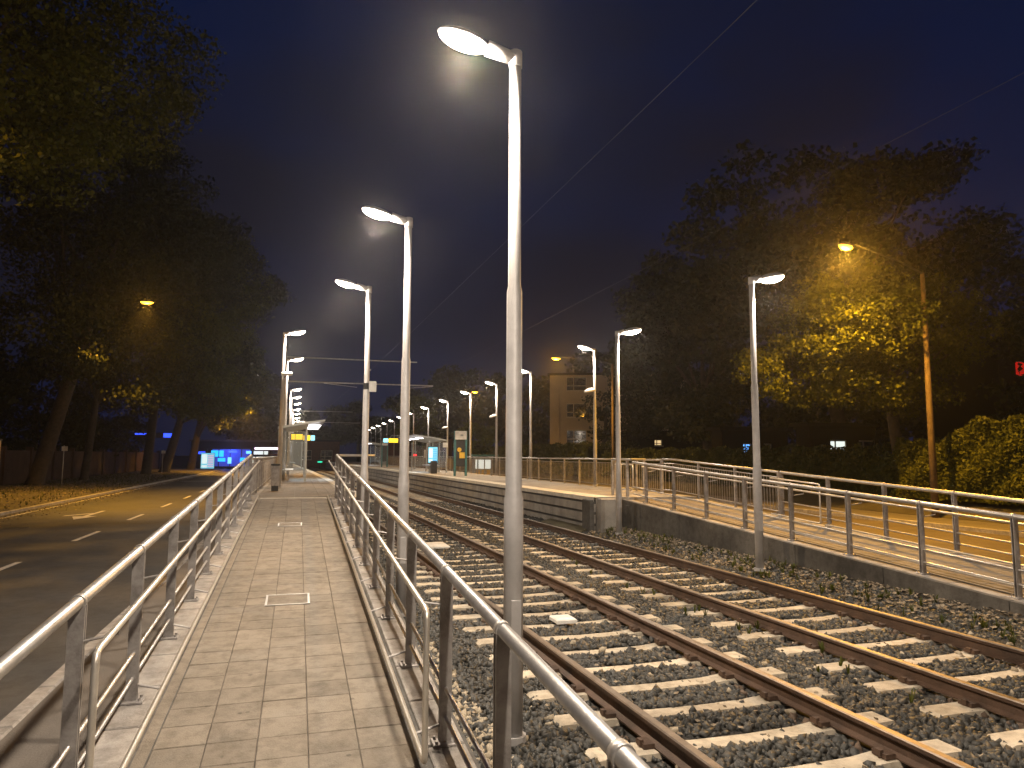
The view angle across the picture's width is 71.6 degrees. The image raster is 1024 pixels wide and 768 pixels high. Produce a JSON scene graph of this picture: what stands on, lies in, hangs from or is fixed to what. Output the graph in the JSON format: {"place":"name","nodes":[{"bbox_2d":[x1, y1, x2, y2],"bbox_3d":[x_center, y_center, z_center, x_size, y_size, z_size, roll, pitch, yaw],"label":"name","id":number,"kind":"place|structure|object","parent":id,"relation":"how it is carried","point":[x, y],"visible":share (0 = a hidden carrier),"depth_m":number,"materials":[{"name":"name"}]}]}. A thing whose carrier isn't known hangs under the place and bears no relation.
{"place":"outdoors","nodes":[
{"label":"outdoors","id":0,"kind":"place"},
{"bbox_2d":[0,341,121,456],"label":"garden tree","id":1,"kind":"object","parent":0,"point":[74,432],"visible":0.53,"depth_m":65.95,"materials":[{"name":"green plant"}]},
{"bbox_2d":[0,466,220,511],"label":"verge","id":2,"kind":"structure","parent":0,"point":[173,470],"depth_m":42.78,"materials":[{"name":"green plant"}]},
{"bbox_2d":[0,473,185,507],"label":"weeds","id":3,"kind":"object","parent":2,"relation":"on","point":[26,503],"visible":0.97,"depth_m":45.98,"materials":[{"name":"green plant"}]},
{"bbox_2d":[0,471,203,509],"bbox_3d":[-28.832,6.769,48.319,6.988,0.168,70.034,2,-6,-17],"label":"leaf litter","id":4,"kind":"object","parent":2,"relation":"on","point":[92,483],"visible":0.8,"depth_m":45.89,"materials":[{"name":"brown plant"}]},
{"bbox_2d":[0,0,228,216],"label":"street tree","id":5,"kind":"object","parent":2,"relation":"on","point":[64,61],"visible":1,"depth_m":24.99,"materials":[{"name":"green plant"}]},
{"bbox_2d":[0,73,248,484],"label":"street tree","id":6,"kind":"object","parent":2,"relation":"on","point":[78,322],"visible":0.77,"depth_m":43.29,"materials":[{"name":"green plant"}]},
{"bbox_2d":[41,196,255,479],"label":"street tree","id":7,"kind":"object","parent":2,"relation":"on","point":[104,385],"visible":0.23,"depth_m":54.83,"materials":[{"name":"green plant"}]},
{"bbox_2d":[94,210,275,473],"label":"street tree","id":8,"kind":"object","parent":2,"relation":"on","point":[214,381],"visible":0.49,"depth_m":62.77,"materials":[{"name":"green plant"}]},
{"bbox_2d":[200,453,214,468],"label":"street poster","id":9,"kind":"object","parent":2,"relation":"on","point":[207,461],"visible":1,"depth_m":100.29,"materials":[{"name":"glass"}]},
{"bbox_2d":[149,213,296,471],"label":"street tree","id":10,"kind":"object","parent":2,"relation":"on","point":[252,385],"visible":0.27,"depth_m":77.15,"materials":[{"name":"green plant"}]},
{"bbox_2d":[184,331,271,469],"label":"street tree","id":11,"kind":"object","parent":2,"relation":"on","point":[192,459],"visible":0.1,"depth_m":93.62,"materials":[{"name":"green plant"}]},
{"bbox_2d":[189,440,273,468],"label":"corner shop","id":12,"kind":"structure","parent":2,"relation":"on","point":[230,454],"depth_m":104.43,"materials":[{"name":"blue glass"}]},
{"bbox_2d":[205,359,295,439],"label":"street tree","id":13,"kind":"object","parent":2,"relation":"on","point":[260,422],"visible":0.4,"depth_m":122.22,"materials":[{"name":"green plant"}]},
{"bbox_2d":[0,518,231,767],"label":"footway","id":14,"kind":"structure","parent":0,"point":[31,739],"depth_m":5.94,"materials":[{"name":"grey concrete"}]},
{"bbox_2d":[37,277,236,303],"bbox_3d":[-19.107,-4.646,36.663,9.503,1.015,0.331,2,-6,-17],"label":"hanging street lamp","id":15,"kind":"object","parent":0,"point":[146,301],"visible":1,"depth_m":36.59,"materials":[{"name":"metal"}]},
{"bbox_2d":[0,462,286,720],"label":"road","id":16,"kind":"structure","parent":0,"point":[57,568],"depth_m":14.98,"materials":[{"name":"grey asphalt"}]},
{"bbox_2d":[0,478,194,523],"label":"leaf litter","id":17,"kind":"object","parent":16,"relation":"on","point":[58,505],"visible":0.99,"depth_m":33.68,"materials":[{"name":"brown plant"}]},
{"bbox_2d":[135,432,179,449],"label":"neon sign","id":18,"kind":"object","parent":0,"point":[157,435],"visible":0.53,"depth_m":95.20,"materials":[{"name":"metal"}]},
{"bbox_2d":[388,437,453,470],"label":"building","id":19,"kind":"structure","parent":0,"point":[397,450],"depth_m":92.81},
{"bbox_2d":[0,0,1023,456],"label":"sky","id":20,"kind":"structure","parent":0,"point":[327,110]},
{"bbox_2d":[171,456,1004,523],"bbox_3d":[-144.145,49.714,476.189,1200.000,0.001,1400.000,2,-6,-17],"label":"ground","id":21,"kind":"structure","parent":0,"point":[180,461],"depth_m":235.96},
{"bbox_2d":[0,446,164,484],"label":"fence","id":22,"kind":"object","parent":21,"relation":"on","point":[15,466],"depth_m":60.37,"materials":[{"name":"brown wood"}]},
{"bbox_2d":[42,378,161,451],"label":"garden tree","id":23,"kind":"object","parent":21,"relation":"on","point":[126,423],"visible":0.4,"depth_m":89.71,"materials":[{"name":"green plant"}]},
{"bbox_2d":[0,469,225,515],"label":"kerb","id":24,"kind":"structure","parent":21,"relation":"on","point":[49,504],"depth_m":34.26,"materials":[{"name":"grey concrete"}]},
{"bbox_2d":[0,508,237,740],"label":"kerb","id":25,"kind":"structure","parent":21,"relation":"on","point":[11,720],"depth_m":6.37,"materials":[{"name":"grey concrete"}]},
{"bbox_2d":[235,415,308,453],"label":"distant tree","id":26,"kind":"object","parent":21,"relation":"on","point":[266,435],"visible":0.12,"depth_m":159.54,"materials":[{"name":"green plant"}]},
{"bbox_2d":[79,497,480,767],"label":"ramp","id":27,"kind":"structure","parent":21,"relation":"on","point":[254,682],"depth_m":5.84,"materials":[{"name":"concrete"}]},
{"bbox_2d":[0,454,259,767],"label":"ramp railing","id":28,"kind":"object","parent":27,"relation":"on","point":[73,611],"visible":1,"depth_m":5.13,"materials":[{"name":"metal"}]},
{"bbox_2d":[264,593,309,605],"bbox_3d":[-2.577,2.475,8.157,0.490,0.011,0.482,2,-3,-17],"label":"manhole cover","id":29,"kind":"object","parent":27,"relation":"on","point":[286,599],"visible":1,"depth_m":8.15,"materials":[{"name":"metal"}]},
{"bbox_2d":[327,454,649,767],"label":"ramp railing","id":30,"kind":"object","parent":27,"relation":"on","point":[618,751],"visible":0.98,"depth_m":4.61,"materials":[{"name":"metal"}]},
{"bbox_2d":[251,464,355,522],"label":"platform","id":31,"kind":"structure","parent":21,"relation":"on","point":[315,484],"depth_m":23.30,"materials":[{"name":"concrete"}]},
{"bbox_2d":[251,456,277,495],"bbox_3d":[-12.457,4.312,37.309,0.060,1.030,40.950,2,-6,-17],"label":"railing","id":32,"kind":"object","parent":31,"relation":"on","point":[261,475],"visible":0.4,"depth_m":22.96,"materials":[{"name":"metal"}]},
{"bbox_2d":[271,464,279,490],"bbox_3d":[-7.198,2.843,21.573,0.270,0.835,0.250,2,-6,-17],"label":"litter bin","id":33,"kind":"object","parent":31,"relation":"on","point":[275,471],"visible":0.95,"depth_m":21.47,"materials":[{"name":"metal"}]},
{"bbox_2d":[278,329,305,487],"bbox_3d":[-7.495,0.801,24.084,0.794,5.400,0.297,2,-6,-17],"label":"lamp post","id":34,"kind":"object","parent":31,"relation":"on","point":[284,374],"visible":0.98,"depth_m":23.99,"materials":[{"name":"white metal"}]},
{"bbox_2d":[282,357,303,479],"bbox_3d":[-9.575,1.487,30.959,0.794,5.400,0.266,2,-6,-17],"label":"lamp post","id":35,"kind":"object","parent":31,"relation":"on","point":[296,359],"visible":0.97,"depth_m":30.84,"materials":[{"name":"white metal"}]},
{"bbox_2d":[286,388,301,471],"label":"lamp post","id":36,"kind":"object","parent":31,"relation":"on","point":[288,444],"visible":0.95,"depth_m":45.25,"materials":[{"name":"white metal"}]},
{"bbox_2d":[277,419,325,481],"bbox_3d":[-9.431,2.989,31.692,1.830,2.560,6.300,2,-6,-17],"label":"platform shelter","id":37,"kind":"object","parent":31,"relation":"on","point":[303,425],"visible":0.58,"depth_m":29.76,"materials":[{"name":"metal"}]},
{"bbox_2d":[283,345,432,425],"bbox_3d":[-8.034,1.481,37.303,7.820,6.700,0.240,2,-6,-17],"label":"catenary mast","id":38,"kind":"object","parent":31,"relation":"on","point":[286,356],"visible":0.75,"depth_m":37.12,"materials":[{"name":"metal"}]},
{"bbox_2d":[319,0,756,414],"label":"contact wire","id":39,"kind":"object","parent":38,"relation":"hanging from","point":[604,146],"visible":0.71,"depth_m":7.62,"materials":[{"name":"metal"}]},
{"bbox_2d":[312,73,1022,434],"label":"contact wire","id":40,"kind":"object","parent":38,"relation":"hanging from","point":[790,193],"visible":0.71,"depth_m":9.28,"materials":[{"name":"metal"}]},
{"bbox_2d":[273,407,349,450],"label":"distant tree","id":41,"kind":"object","parent":21,"relation":"on","point":[307,415],"visible":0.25,"depth_m":154.98,"materials":[{"name":"green plant"}]},
{"bbox_2d":[294,440,341,467],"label":"building","id":42,"kind":"structure","parent":21,"relation":"on","point":[329,450],"depth_m":113.34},
{"bbox_2d":[321,398,396,461],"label":"distant tree","id":43,"kind":"object","parent":21,"relation":"on","point":[353,430],"visible":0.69,"depth_m":143.75,"materials":[{"name":"green plant"}]},
{"bbox_2d":[388,395,446,467],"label":"park tree","id":44,"kind":"object","parent":21,"relation":"on","point":[416,403],"visible":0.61,"depth_m":82.69,"materials":[{"name":"green plant"}]},
{"bbox_2d":[378,391,461,450],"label":"distant tree","id":45,"kind":"object","parent":21,"relation":"on","point":[386,406],"visible":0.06,"depth_m":150.08,"materials":[{"name":"green plant"}]},
{"bbox_2d":[389,364,504,448],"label":"distant tree","id":46,"kind":"object","parent":21,"relation":"on","point":[453,395],"visible":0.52,"depth_m":110.88,"materials":[{"name":"green plant"}]},
{"bbox_2d":[452,421,498,461],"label":"park tree","id":47,"kind":"object","parent":21,"relation":"on","point":[482,434],"visible":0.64,"depth_m":62.58,"materials":[{"name":"green plant"}]},
{"bbox_2d":[326,462,696,532],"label":"platform","id":48,"kind":"structure","parent":21,"relation":"on","point":[589,508],"depth_m":25.07,"materials":[{"name":"concrete"}]},
{"bbox_2d":[381,440,387,466],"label":"station sign","id":49,"kind":"object","parent":48,"relation":"on","point":[384,453],"visible":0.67,"depth_m":67.06,"materials":[{"name":"metal"}]},
{"bbox_2d":[399,434,447,472],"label":"platform shelter","id":50,"kind":"object","parent":48,"relation":"on","point":[422,438],"visible":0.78,"depth_m":45.92,"materials":[{"name":"metal"}]},
{"bbox_2d":[427,446,437,463],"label":"poster case","id":51,"kind":"object","parent":50,"relation":"attached to","point":[432,453],"visible":0.96,"depth_m":43.43,"materials":[{"name":"glass"}]},
{"bbox_2d":[453,431,466,475],"bbox_3d":[-2.818,3.795,38.838,0.730,2.450,0.163,2,-6,-17],"label":"station sign","id":52,"kind":"object","parent":48,"relation":"on","point":[460,450],"visible":1,"depth_m":38.84,"materials":[{"name":"metal"}]},
{"bbox_2d":[485,381,497,474],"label":"lamp post","id":53,"kind":"object","parent":48,"relation":"on","point":[496,423],"visible":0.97,"depth_m":40.88,"materials":[{"name":"white metal"}]},
{"bbox_2d":[368,456,660,493],"bbox_3d":[-9.772,7.453,68.297,0.060,1.030,98.850,2,-6,-17],"label":"bar fence","id":54,"kind":"object","parent":48,"relation":"on","point":[546,469],"visible":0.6,"depth_m":30.62,"materials":[{"name":"metal"}]},
{"bbox_2d":[522,369,532,478],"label":"lamp post","id":55,"kind":"object","parent":48,"relation":"on","point":[530,425],"visible":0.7,"depth_m":34.88,"materials":[{"name":"white metal"}]},
{"bbox_2d":[578,345,597,484],"bbox_3d":[2.924,1.170,27.286,0.794,5.400,0.331,2,-6,-17],"label":"lamp post","id":56,"kind":"object","parent":48,"relation":"on","point":[585,347],"visible":0.96,"depth_m":27.36,"materials":[{"name":"white metal"}]},
{"bbox_2d":[611,458,645,496],"bbox_3d":[3.242,2.653,20.301,0.830,1.048,1.924,-2,-6,22],"label":"guard frame","id":57,"kind":"object","parent":48,"relation":"on","point":[627,488],"visible":0.84,"depth_m":20.32,"materials":[{"name":"metal"}]},
{"bbox_2d":[368,500,672,563],"bbox_3d":[-2.243,4.383,23.000,6.979,0.320,18.075,2,-6,-17],"label":"ballast stone","id":58,"kind":"object","parent":21,"relation":"on","point":[483,538],"visible":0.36,"depth_m":18.21,"materials":[{"name":"grey gravel"}]},
{"bbox_2d":[622,494,1023,619],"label":"ramp","id":59,"kind":"structure","parent":21,"relation":"on","point":[681,523],"depth_m":12.28,"materials":[{"name":"concrete"}]},
{"bbox_2d":[661,458,779,513],"bbox_3d":[5.330,2.642,18.797,0.310,1.313,5.100,2,-6,-17],"label":"bar fence","id":60,"kind":"object","parent":59,"relation":"on","point":[735,472],"visible":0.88,"depth_m":18.59,"materials":[{"name":"metal"}]},
{"bbox_2d":[632,461,1023,598],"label":"ramp railing","id":61,"kind":"object","parent":59,"relation":"on","point":[1014,523],"visible":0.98,"depth_m":11.57,"materials":[{"name":"metal"}]},
{"bbox_2d":[770,471,1023,566],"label":"ramp railing","id":62,"kind":"object","parent":59,"relation":"on","point":[955,522],"visible":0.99,"depth_m":13.25,"materials":[{"name":"metal"}]},
{"bbox_2d":[759,350,927,452],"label":"distant tree","id":63,"kind":"object","parent":21,"relation":"on","point":[914,426],"visible":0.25,"depth_m":69.71,"materials":[{"name":"green plant"}]},
{"bbox_2d":[306,468,1023,767],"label":"ballast bed","id":64,"kind":"object","parent":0,"point":[632,735],"visible":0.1,"depth_m":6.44,"materials":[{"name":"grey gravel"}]},
{"bbox_2d":[335,279,375,537],"bbox_3d":[-2.993,0.700,13.382,0.821,5.430,0.213,2,-6,-17],"label":"lamp post","id":65,"kind":"object","parent":64,"relation":"on","point":[369,386],"visible":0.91,"depth_m":13.48,"materials":[{"name":"white metal"}]},
{"bbox_2d":[362,206,412,616],"bbox_3d":[-1.687,0.305,9.409,0.741,5.430,0.213,2,-6,-17],"label":"lamp post","id":66,"kind":"object","parent":64,"relation":"on","point":[378,213],"visible":0.95,"depth_m":9.45,"materials":[{"name":"white metal"}]},
{"bbox_2d":[400,537,405,563],"bbox_3d":[-1.415,2.162,9.231,0.075,0.340,0.012,2,-6,-17],"label":"service door","id":67,"kind":"structure","parent":66,"relation":"in","point":[402,539],"depth_m":9.22,"materials":[{"name":"grey metal"}]},
{"bbox_2d":[418,641,522,767],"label":"pale stone","id":68,"kind":"object","parent":64,"relation":"on","point":[489,747],"visible":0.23,"depth_m":5.67,"materials":[{"name":"grey stone"}]},
{"bbox_2d":[437,25,525,746],"bbox_3d":[-0.242,-0.095,5.394,0.741,5.430,0.213,2,-6,-17],"label":"lamp post","id":69,"kind":"object","parent":64,"relation":"on","point":[462,39],"visible":0.98,"depth_m":5.42,"materials":[{"name":"white metal"}]},
{"bbox_2d":[511,600,520,636],"bbox_3d":[0.029,1.763,5.216,0.075,0.340,0.012,2,-6,-17],"label":"service door","id":70,"kind":"structure","parent":69,"relation":"in","point":[515,604],"depth_m":5.22,"materials":[{"name":"grey metal"}]},
{"bbox_2d":[313,471,974,767],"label":"railway track","id":71,"kind":"structure","parent":64,"relation":"on","point":[890,748],"depth_m":6.16,"materials":[{"name":"concrete"}]},
{"bbox_2d":[549,614,576,624],"bbox_3d":[0.638,2.939,8.873,0.260,0.050,0.300,2,-6,-17],"label":"track plate","id":72,"kind":"object","parent":71,"relation":"on","point":[563,619],"visible":1,"depth_m":8.79,"materials":[{"name":"white concrete"}]},
{"bbox_2d":[310,467,1023,750],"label":"railway track","id":73,"kind":"structure","parent":64,"relation":"on","point":[968,696],"depth_m":8.65,"materials":[{"name":"brown metal"}]},
{"bbox_2d":[382,545,1021,767],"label":"leaf litter","id":74,"kind":"object","parent":64,"relation":"on","point":[824,689],"visible":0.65,"depth_m":7.24,"materials":[{"name":"brown plant"}]},
{"bbox_2d":[571,557,918,702],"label":"weeds","id":75,"kind":"object","parent":64,"relation":"on","point":[822,647],"visible":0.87,"depth_m":8.31,"materials":[{"name":"green plant"}]},
{"bbox_2d":[542,518,1023,646],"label":"track verge","id":76,"kind":"structure","parent":64,"relation":"on","point":[569,526],"depth_m":15.61,"materials":[{"name":"grey gravel"}]},
{"bbox_2d":[615,327,640,534],"bbox_3d":[2.985,1.153,18.158,0.794,5.300,0.266,2,-6,-17],"label":"lamp post","id":77,"kind":"object","parent":76,"relation":"on","point":[632,331],"visible":1,"depth_m":18.00,"materials":[{"name":"white metal"}]},
{"bbox_2d":[748,272,783,571],"bbox_3d":[4.581,0.600,12.608,0.794,5.300,0.266,2,-6,-17],"label":"lamp post","id":78,"kind":"object","parent":76,"relation":"on","point":[757,470],"visible":1,"depth_m":12.45,"materials":[{"name":"white metal"}]},
{"bbox_2d":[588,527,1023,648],"bbox_3d":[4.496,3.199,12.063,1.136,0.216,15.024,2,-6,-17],"label":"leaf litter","id":79,"kind":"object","parent":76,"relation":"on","point":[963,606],"visible":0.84,"depth_m":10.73,"materials":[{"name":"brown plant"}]},
{"bbox_2d":[605,526,1023,644],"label":"weeds","id":80,"kind":"object","parent":76,"relation":"on","point":[942,619],"visible":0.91,"depth_m":11.11,"materials":[{"name":"green plant"}]},
{"bbox_2d":[372,462,1023,530],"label":"footway","id":81,"kind":"structure","parent":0,"point":[999,526],"depth_m":24.87,"materials":[{"name":"grey concrete"}]},
{"bbox_2d":[838,241,939,517],"bbox_3d":[12.065,0.031,22.630,5.205,8.550,0.292,4,-7,-34],"label":"street lamp","id":82,"kind":"object","parent":81,"relation":"on","point":[843,245],"visible":1,"depth_m":23.85,"materials":[{"name":"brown wood"}]},
{"bbox_2d":[384,462,1023,523],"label":"bank","id":83,"kind":"structure","parent":0,"point":[809,498],"depth_m":29.67,"materials":[{"name":"grey concrete"}]},
{"bbox_2d":[551,356,614,457],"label":"street lamp","id":84,"kind":"object","parent":83,"relation":"on","point":[612,399],"visible":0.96,"depth_m":48.46,"materials":[{"name":"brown metal"}]},
{"bbox_2d":[731,504,1023,564],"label":"road","id":85,"kind":"structure","parent":0,"point":[973,541],"depth_m":19.10,"materials":[{"name":"grey asphalt"}]},
{"bbox_2d":[470,454,498,474],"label":"bus shelter","id":86,"kind":"object","parent":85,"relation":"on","point":[474,468],"visible":0.48,"depth_m":61.53,"materials":[{"name":"glass"}]},
{"bbox_2d":[702,498,1023,537],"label":"kerb","id":87,"kind":"structure","parent":85,"relation":"on","point":[972,529],"depth_m":22.40,"materials":[{"name":"grey concrete"}]},
{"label":"lawn","id":88,"kind":"structure","parent":0,"visible":0},
{"bbox_2d":[471,371,549,445],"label":"distant tree","id":89,"kind":"object","parent":88,"relation":"on","point":[541,429],"visible":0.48,"depth_m":101.27,"materials":[{"name":"green plant"}]},
{"bbox_2d":[479,441,615,476],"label":"hedge","id":90,"kind":"object","parent":88,"relation":"on","point":[583,449],"visible":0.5,"depth_m":59.76,"materials":[{"name":"green plant"}]},
{"bbox_2d":[565,349,652,372],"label":"distant tree","id":91,"kind":"object","parent":88,"relation":"on","point":[577,365],"visible":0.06,"depth_m":94.28,"materials":[{"name":"green plant"}]},
{"bbox_2d":[547,372,713,448],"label":"apartment building","id":92,"kind":"structure","parent":88,"relation":"on","point":[567,390],"depth_m":79.42,"materials":[{"name":"paint"}]},
{"bbox_2d":[566,377,585,390],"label":"window","id":93,"kind":"structure","parent":92,"relation":"in","point":[572,383],"depth_m":79.79,"materials":[{"name":"black glass"}]},
{"bbox_2d":[566,403,586,417],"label":"window","id":94,"kind":"structure","parent":92,"relation":"in","point":[570,408],"depth_m":79.51,"materials":[{"name":"black glass"}]},
{"bbox_2d":[567,430,586,443],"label":"window","id":95,"kind":"structure","parent":92,"relation":"in","point":[573,436],"depth_m":79.18,"materials":[{"name":"grey glass"}]},
{"bbox_2d":[573,331,706,449],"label":"park tree","id":96,"kind":"object","parent":88,"relation":"on","point":[647,426],"visible":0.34,"depth_m":61.33,"materials":[{"name":"green plant"}]},
{"bbox_2d":[621,431,702,451],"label":"hedge","id":97,"kind":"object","parent":88,"relation":"on","point":[663,441],"depth_m":65.14,"materials":[{"name":"green plant"}]},
{"bbox_2d":[601,249,821,449],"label":"park tree","id":98,"kind":"object","parent":88,"relation":"on","point":[697,412],"visible":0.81,"depth_m":49.42,"materials":[{"name":"green plant"}]},
{"bbox_2d":[706,426,792,453],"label":"dark house","id":99,"kind":"structure","parent":88,"relation":"on","point":[731,437],"depth_m":44.61,"materials":[{"name":"black"}]},
{"bbox_2d":[599,442,937,497],"bbox_3d":[11.704,4.597,40.610,2.388,2.238,28.644,2,-6,-17],"label":"hedge","id":100,"kind":"object","parent":88,"relation":"on","point":[854,462],"visible":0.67,"depth_m":32.95,"materials":[{"name":"green plant"}]},
{"bbox_2d":[789,422,879,456],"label":"dark house","id":101,"kind":"structure","parent":88,"relation":"on","point":[834,435],"depth_m":41.16,"materials":[{"name":"black"}]},
{"bbox_2d":[661,136,1023,422],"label":"park tree","id":102,"kind":"object","parent":88,"relation":"on","point":[907,184],"visible":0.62,"depth_m":43.15,"materials":[{"name":"green plant"}]},
{"bbox_2d":[730,257,1012,452],"bbox_3d":[14.415,-0.200,26.958,11.863,8.960,7.438,2,-6,-17],"label":"park tree","id":103,"kind":"object","parent":88,"relation":"on","point":[833,361],"visible":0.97,"depth_m":25.97,"materials":[{"name":"green plant"}]},
{"bbox_2d":[892,413,1023,505],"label":"shrub hedge","id":104,"kind":"object","parent":88,"relation":"on","point":[983,459],"visible":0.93,"depth_m":23.78,"materials":[{"name":"green plant"}]},
{"bbox_2d":[910,336,1023,447],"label":"tree","id":105,"kind":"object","parent":88,"relation":"on","point":[951,418],"depth_m":82.49,"materials":[{"name":"black"}]},
{"bbox_2d":[972,292,1023,426],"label":"park tree","id":106,"kind":"object","parent":88,"relation":"on","point":[1017,316],"visible":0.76,"depth_m":33.46,"materials":[{"name":"green plant"}]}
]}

